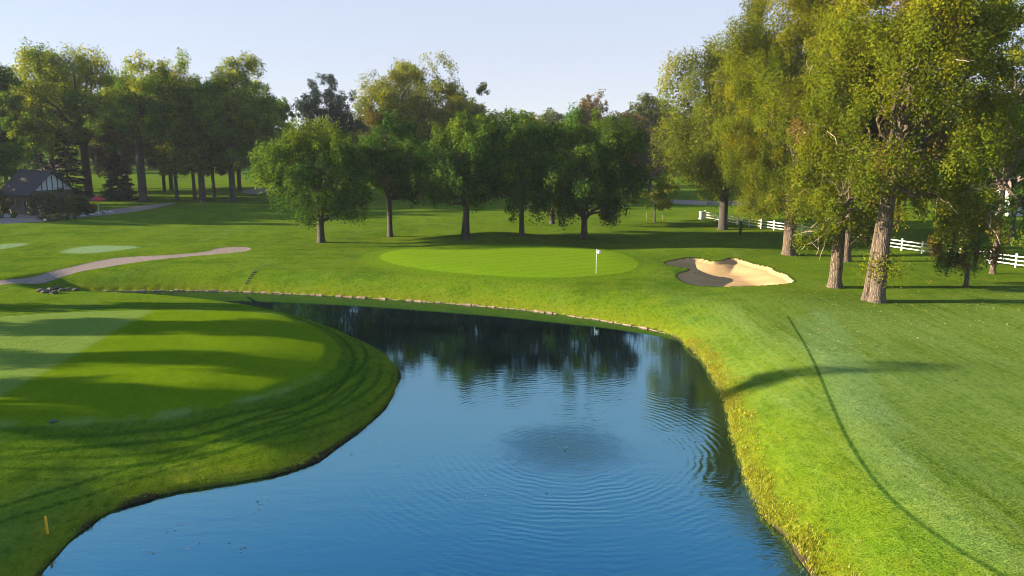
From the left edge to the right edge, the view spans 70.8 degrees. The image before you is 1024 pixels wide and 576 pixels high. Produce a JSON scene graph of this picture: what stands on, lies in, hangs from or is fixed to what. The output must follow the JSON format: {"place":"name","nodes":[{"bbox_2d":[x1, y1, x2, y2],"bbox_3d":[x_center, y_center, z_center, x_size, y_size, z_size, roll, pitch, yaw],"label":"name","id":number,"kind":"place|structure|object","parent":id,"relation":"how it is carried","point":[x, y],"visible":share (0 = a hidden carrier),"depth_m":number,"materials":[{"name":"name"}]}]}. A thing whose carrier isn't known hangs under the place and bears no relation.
{"place":"outdoors","nodes":[
{"label":"outdoors","id":0,"kind":"place"},
{"bbox_2d":[0,242,340,427],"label":"tee lawn","id":1,"kind":"structure","parent":0,"point":[75,368],"depth_m":37.17,"materials":[{"name":"green plant"}]},
{"bbox_2d":[0,188,753,284],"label":"cart path","id":2,"kind":"structure","parent":0,"point":[51,275],"depth_m":77.21,"materials":[{"name":"grey concrete"}]},
{"bbox_2d":[0,190,12,217],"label":"shrub","id":3,"kind":"object","parent":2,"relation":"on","point":[3,199],"visible":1,"depth_m":108.93,"materials":[{"name":"green plant"}]},
{"bbox_2d":[1,198,11,216],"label":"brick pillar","id":4,"kind":"structure","parent":2,"relation":"on","point":[6,215],"depth_m":109.99,"materials":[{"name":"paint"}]},
{"bbox_2d":[9,212,17,217],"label":"shrub","id":5,"kind":"object","parent":2,"relation":"on","point":[14,214],"visible":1,"depth_m":109.15,"materials":[{"name":"green plant"}]},
{"bbox_2d":[0,169,79,215],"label":"golf hut","id":6,"kind":"object","parent":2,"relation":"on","point":[19,187],"visible":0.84,"depth_m":114.47,"materials":[{"name":"paint"}]},
{"bbox_2d":[12,198,17,206],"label":"window","id":7,"kind":"structure","parent":6,"relation":"in","point":[15,203],"depth_m":114.93,"materials":[{"name":"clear glass"}]},
{"bbox_2d":[21,201,25,213],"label":"door","id":8,"kind":"structure","parent":6,"relation":"in","point":[22,202],"depth_m":113.75,"materials":[{"name":"paint"}]},
{"bbox_2d":[26,199,30,207],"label":"window","id":9,"kind":"structure","parent":6,"relation":"in","point":[28,206],"depth_m":112.81,"materials":[{"name":"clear glass"}]},
{"bbox_2d":[37,211,77,220],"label":"shrub","id":10,"kind":"object","parent":2,"relation":"on","point":[57,215],"visible":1,"depth_m":105.84,"materials":[{"name":"green plant"}]},
{"bbox_2d":[28,185,92,215],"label":"shrub","id":11,"kind":"object","parent":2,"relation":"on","point":[70,200],"visible":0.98,"depth_m":109.62,"materials":[{"name":"green plant"}]},
{"bbox_2d":[80,197,96,214],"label":"shrub","id":12,"kind":"object","parent":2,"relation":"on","point":[93,205],"visible":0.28,"depth_m":114.41,"materials":[{"name":"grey plant"}]},
{"bbox_2d":[89,196,105,212],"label":"parasol","id":13,"kind":"object","parent":2,"relation":"on","point":[97,198],"visible":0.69,"depth_m":116.35,"materials":[{"name":"red fabric"}]},
{"bbox_2d":[41,291,810,575],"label":"pond water","id":14,"kind":"structure","parent":0,"point":[498,407],"depth_m":27.60,"materials":[{"name":"blue liquid"}]},
{"bbox_2d":[146,441,694,552],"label":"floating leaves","id":15,"kind":"object","parent":14,"relation":"on","point":[268,498],"visible":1,"depth_m":24.51,"materials":[{"name":"green plant"}]},
{"bbox_2d":[8,334,862,575],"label":"bank grass","id":16,"kind":"structure","parent":0,"point":[729,401],"depth_m":27.68,"materials":[{"name":"green plant"}]},
{"bbox_2d":[0,155,1023,575],"bbox_3d":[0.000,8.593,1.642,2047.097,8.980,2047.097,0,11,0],"label":"lawn","id":17,"kind":"structure","parent":0,"point":[886,455],"depth_m":40.88,"materials":[{"name":"green plant"}]},
{"bbox_2d":[0,62,35,187],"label":"cottonwood tree","id":18,"kind":"object","parent":17,"relation":"on","point":[10,149],"visible":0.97,"depth_m":125.68,"materials":[{"name":"green plant"}]},
{"bbox_2d":[0,89,41,184],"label":"broadleaf tree","id":19,"kind":"object","parent":17,"relation":"on","point":[26,159],"visible":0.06,"depth_m":156.92,"materials":[{"name":"green plant"}]},
{"bbox_2d":[30,144,50,169],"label":"spruce tree","id":20,"kind":"object","parent":17,"relation":"on","point":[42,163],"visible":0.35,"depth_m":168.16,"materials":[{"name":"green plant"}]},
{"bbox_2d":[44,516,48,533],"bbox_3d":[-15.019,7.674,23.253,0.055,0.705,0.055,0,11,0],"label":"hazard stake","id":21,"kind":"object","parent":17,"relation":"on","point":[46,525],"visible":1,"depth_m":23.23,"materials":[{"name":"yellow paint"}]},
{"bbox_2d":[37,85,94,169],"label":"broadleaf tree","id":22,"kind":"object","parent":17,"relation":"on","point":[51,156],"visible":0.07,"depth_m":164.41,"materials":[{"name":"green plant"}]},
{"bbox_2d":[0,36,134,196],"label":"cottonwood tree","id":23,"kind":"object","parent":17,"relation":"on","point":[47,70],"visible":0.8,"depth_m":135.77,"materials":[{"name":"green plant"}]},
{"bbox_2d":[47,124,93,196],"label":"spruce tree","id":24,"kind":"object","parent":17,"relation":"on","point":[67,178],"visible":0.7,"depth_m":138.41,"materials":[{"name":"green plant"}]},
{"bbox_2d":[47,124,95,164],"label":"tree","id":25,"kind":"object","parent":17,"relation":"on","point":[77,150],"visible":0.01,"depth_m":297.96,"materials":[{"name":"green plant"}]},
{"bbox_2d":[87,128,144,187],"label":"tree","id":26,"kind":"object","parent":17,"relation":"on","point":[100,166],"visible":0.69,"depth_m":141.29,"materials":[{"name":"green plant"}]},
{"bbox_2d":[100,150,137,200],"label":"spruce tree","id":27,"kind":"object","parent":17,"relation":"on","point":[110,193],"visible":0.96,"depth_m":137.06,"materials":[{"name":"green plant"}]},
{"bbox_2d":[84,69,154,181],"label":"broadleaf tree","id":28,"kind":"object","parent":17,"relation":"on","point":[123,73],"visible":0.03,"depth_m":156.76,"materials":[{"name":"green plant"}]},
{"bbox_2d":[83,49,196,201],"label":"cottonwood tree","id":29,"kind":"object","parent":17,"relation":"on","point":[131,105],"visible":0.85,"depth_m":128.87,"materials":[{"name":"green plant"}]},
{"bbox_2d":[144,155,150,169],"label":"tree","id":30,"kind":"object","parent":17,"relation":"on","point":[146,163],"visible":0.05,"depth_m":256.12,"materials":[{"name":"green plant"}]},
{"bbox_2d":[144,71,183,189],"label":"broadleaf tree","id":31,"kind":"object","parent":17,"relation":"on","point":[171,186],"visible":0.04,"depth_m":163.27,"materials":[{"name":"green plant"}]},
{"bbox_2d":[143,140,187,190],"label":"tree","id":32,"kind":"object","parent":17,"relation":"on","point":[163,180],"visible":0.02,"depth_m":160.24,"materials":[{"name":"plant"}]},
{"bbox_2d":[146,135,191,200],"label":"tree","id":33,"kind":"object","parent":17,"relation":"on","point":[155,165],"visible":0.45,"depth_m":136.67,"materials":[{"name":"green plant"}]},
{"bbox_2d":[147,47,231,201],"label":"cottonwood tree","id":34,"kind":"object","parent":17,"relation":"on","point":[185,94],"visible":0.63,"depth_m":132.51,"materials":[{"name":"green plant"}]},
{"bbox_2d":[176,146,217,198],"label":"tree","id":35,"kind":"object","parent":17,"relation":"on","point":[194,184],"visible":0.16,"depth_m":141.47,"materials":[{"name":"green plant"}]},
{"bbox_2d":[205,141,241,196],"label":"tree","id":36,"kind":"object","parent":17,"relation":"on","point":[219,171],"visible":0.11,"depth_m":147.00,"materials":[{"name":"plant"}]},
{"bbox_2d":[179,50,282,201],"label":"cottonwood tree","id":37,"kind":"object","parent":17,"relation":"on","point":[247,120],"visible":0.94,"depth_m":133.13,"materials":[{"name":"green plant"}]},
{"bbox_2d":[208,73,274,189],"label":"broadleaf tree","id":38,"kind":"object","parent":17,"relation":"on","point":[263,91],"visible":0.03,"depth_m":161.76,"materials":[{"name":"green plant"}]},
{"bbox_2d":[251,96,301,193],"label":"broadleaf tree","id":39,"kind":"object","parent":17,"relation":"on","point":[283,109],"visible":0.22,"depth_m":151.76,"materials":[{"name":"green plant"}]},
{"bbox_2d":[244,114,380,242],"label":"shade tree","id":40,"kind":"object","parent":17,"relation":"on","point":[286,177],"visible":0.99,"depth_m":82.71,"materials":[{"name":"green plant"}]},
{"bbox_2d":[290,73,368,174],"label":"broadleaf tree","id":41,"kind":"object","parent":17,"relation":"on","point":[309,108],"visible":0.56,"depth_m":177.32,"materials":[{"name":"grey plant"}]},
{"bbox_2d":[348,113,379,164],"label":"tree","id":42,"kind":"object","parent":17,"relation":"on","point":[365,132],"visible":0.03,"depth_m":242.27,"materials":[{"name":"green plant"}]},
{"bbox_2d":[101,289,665,333],"bbox_3d":[-13.178,1.309,59.773,51.947,0.269,5.518,3,11,16],"label":"stone edging","id":43,"kind":"object","parent":17,"relation":"on","point":[549,312],"visible":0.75,"depth_m":60.78,"materials":[{"name":"grey stone"}]},
{"bbox_2d":[353,108,439,236],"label":"shade tree","id":44,"kind":"object","parent":17,"relation":"on","point":[395,174],"visible":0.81,"depth_m":88.60,"materials":[{"name":"green plant"}]},
{"bbox_2d":[346,51,476,197],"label":"cottonwood tree","id":45,"kind":"object","parent":17,"relation":"on","point":[386,96],"visible":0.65,"depth_m":142.26,"materials":[{"name":"green plant"}]},
{"bbox_2d":[412,108,515,240],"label":"shade tree","id":46,"kind":"object","parent":17,"relation":"on","point":[447,173],"visible":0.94,"depth_m":83.25,"materials":[{"name":"green plant"}]},
{"bbox_2d":[427,82,506,187],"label":"broadleaf tree","id":47,"kind":"object","parent":17,"relation":"on","point":[478,108],"visible":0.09,"depth_m":153.14,"materials":[{"name":"green plant"}]},
{"bbox_2d":[487,109,507,130],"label":"tree","id":48,"kind":"object","parent":17,"relation":"on","point":[499,117],"visible":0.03,"depth_m":256.24,"materials":[{"name":"green plant"}]},
{"bbox_2d":[380,245,638,277],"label":"putting green","id":49,"kind":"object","parent":17,"relation":"attached to","point":[533,261],"visible":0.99,"depth_m":71.14,"materials":[{"name":"green plant"}]},
{"bbox_2d":[595,249,600,273],"bbox_3d":[7.645,-2.318,64.003,0.450,2.300,0.140,0,11,0],"label":"flagstick","id":50,"kind":"object","parent":49,"relation":"on","point":[598,251],"visible":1,"depth_m":63.86,"materials":[{"name":"white paint"}]},
{"bbox_2d":[507,108,523,126],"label":"tree","id":51,"kind":"object","parent":17,"relation":"on","point":[510,111],"visible":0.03,"depth_m":325.90,"materials":[{"name":"green plant"}]},
{"bbox_2d":[475,105,567,235],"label":"shade tree","id":52,"kind":"object","parent":17,"relation":"on","point":[521,149],"visible":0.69,"depth_m":84.38,"materials":[{"name":"green plant"}]},
{"bbox_2d":[504,112,541,152],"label":"tree","id":53,"kind":"object","parent":17,"relation":"on","point":[517,120],"visible":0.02,"depth_m":246.51,"materials":[{"name":"green plant"}]},
{"bbox_2d":[508,112,576,223],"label":"shade tree","id":54,"kind":"object","parent":17,"relation":"on","point":[551,221],"depth_m":102.20,"materials":[{"name":"green plant"}]},
{"bbox_2d":[538,107,569,132],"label":"tree","id":55,"kind":"object","parent":17,"relation":"on","point":[548,115],"visible":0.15,"depth_m":249.31,"materials":[{"name":"green plant"}]},
{"bbox_2d":[515,101,651,239],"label":"shade tree","id":56,"kind":"object","parent":17,"relation":"on","point":[577,191],"visible":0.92,"depth_m":84.75,"materials":[{"name":"green plant"}]},
{"bbox_2d":[564,100,604,128],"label":"tree","id":57,"kind":"object","parent":17,"relation":"on","point":[588,107],"visible":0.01,"depth_m":233.69,"materials":[{"name":"green plant"}]},
{"bbox_2d":[572,89,611,185],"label":"tree","id":58,"kind":"object","parent":17,"relation":"on","point":[586,110],"visible":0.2,"depth_m":153.42,"materials":[{"name":"green plant"}]},
{"bbox_2d":[603,105,667,198],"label":"tree","id":59,"kind":"object","parent":17,"relation":"on","point":[646,126],"visible":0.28,"depth_m":143.95,"materials":[{"name":"green plant"}]},
{"bbox_2d":[627,163,680,221],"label":"young tree","id":60,"kind":"object","parent":17,"relation":"on","point":[660,187],"visible":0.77,"depth_m":105.32,"materials":[{"name":"green plant"}]},
{"bbox_2d":[627,92,685,192],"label":"tree","id":61,"kind":"object","parent":17,"relation":"on","point":[652,111],"visible":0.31,"depth_m":157.46,"materials":[{"name":"green plant"}]},
{"bbox_2d":[698,211,704,218],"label":"utility box","id":62,"kind":"object","parent":17,"relation":"on","point":[701,214],"visible":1,"depth_m":110.37,"materials":[{"name":"paint"}]},
{"bbox_2d":[647,31,804,229],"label":"cottonwood tree","id":63,"kind":"object","parent":17,"relation":"on","point":[701,163],"visible":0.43,"depth_m":94.06,"materials":[{"name":"green plant"}]},
{"bbox_2d":[739,219,742,234],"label":"sign post","id":64,"kind":"object","parent":17,"relation":"on","point":[740,228],"visible":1,"depth_m":92.44,"materials":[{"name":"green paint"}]},
{"bbox_2d":[706,0,876,255],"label":"cottonwood tree","id":65,"kind":"object","parent":17,"relation":"on","point":[758,48],"visible":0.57,"depth_m":72.43,"materials":[{"name":"green plant"}]},
{"bbox_2d":[788,0,894,261],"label":"cottonwood tree","id":66,"kind":"object","parent":17,"relation":"on","point":[847,255],"visible":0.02,"depth_m":68.88,"materials":[{"name":"green plant"}]},
{"bbox_2d":[777,5,914,288],"bbox_3d":[26.000,-10.730,56.063,9.595,22.474,10.410,-9,14,-40],"label":"cottonwood tree","id":67,"kind":"object","parent":17,"relation":"on","point":[806,173],"visible":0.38,"depth_m":55.98,"materials":[{"name":"green plant"}]},
{"bbox_2d":[705,210,1023,267],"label":"rail fence","id":68,"kind":"object","parent":17,"relation":"on","point":[901,244],"visible":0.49,"depth_m":80.47,"materials":[{"name":"white paint"}]},
{"bbox_2d":[859,137,931,227],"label":"broadleaf tree","id":69,"kind":"object","parent":17,"relation":"on","point":[897,222],"visible":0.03,"depth_m":99.06,"materials":[{"name":"plant"}]},
{"bbox_2d":[772,274,1019,365],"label":"fallen leaves","id":70,"kind":"object","parent":17,"relation":"on","point":[919,324],"visible":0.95,"depth_m":47.43,"materials":[{"name":"brown plant"}]},
{"bbox_2d":[804,0,1023,302],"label":"cottonwood tree","id":71,"kind":"object","parent":17,"relation":"on","point":[918,37],"visible":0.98,"depth_m":48.27,"materials":[{"name":"green plant"}]},
{"bbox_2d":[902,115,1005,233],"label":"broadleaf tree","id":72,"kind":"object","parent":17,"relation":"on","point":[940,177],"visible":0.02,"depth_m":91.86,"materials":[{"name":"green plant"}]},
{"bbox_2d":[912,0,1023,273],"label":"cottonwood tree","id":73,"kind":"object","parent":17,"relation":"on","point":[1014,195],"visible":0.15,"depth_m":62.30,"materials":[{"name":"green plant"}]},
{"bbox_2d":[926,188,1014,286],"bbox_3d":[36.399,-3.944,57.630,5.953,8.480,5.574,9,14,40],"label":"tree","id":74,"kind":"object","parent":17,"relation":"on","point":[972,259],"visible":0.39,"depth_m":57.10,"materials":[{"name":"green plant"}]},
{"bbox_2d":[962,127,1023,243],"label":"broadleaf tree","id":75,"kind":"object","parent":17,"relation":"on","point":[1013,182],"visible":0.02,"depth_m":81.91,"materials":[{"name":"green plant"}]},
{"bbox_2d":[996,176,1023,215],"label":"house","id":76,"kind":"structure","parent":17,"relation":"on","point":[1009,183],"depth_m":110.93,"materials":[{"name":"paint"}]},
{"bbox_2d":[0,0,1023,150],"label":"sky","id":77,"kind":"structure","parent":0,"point":[536,56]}
]}

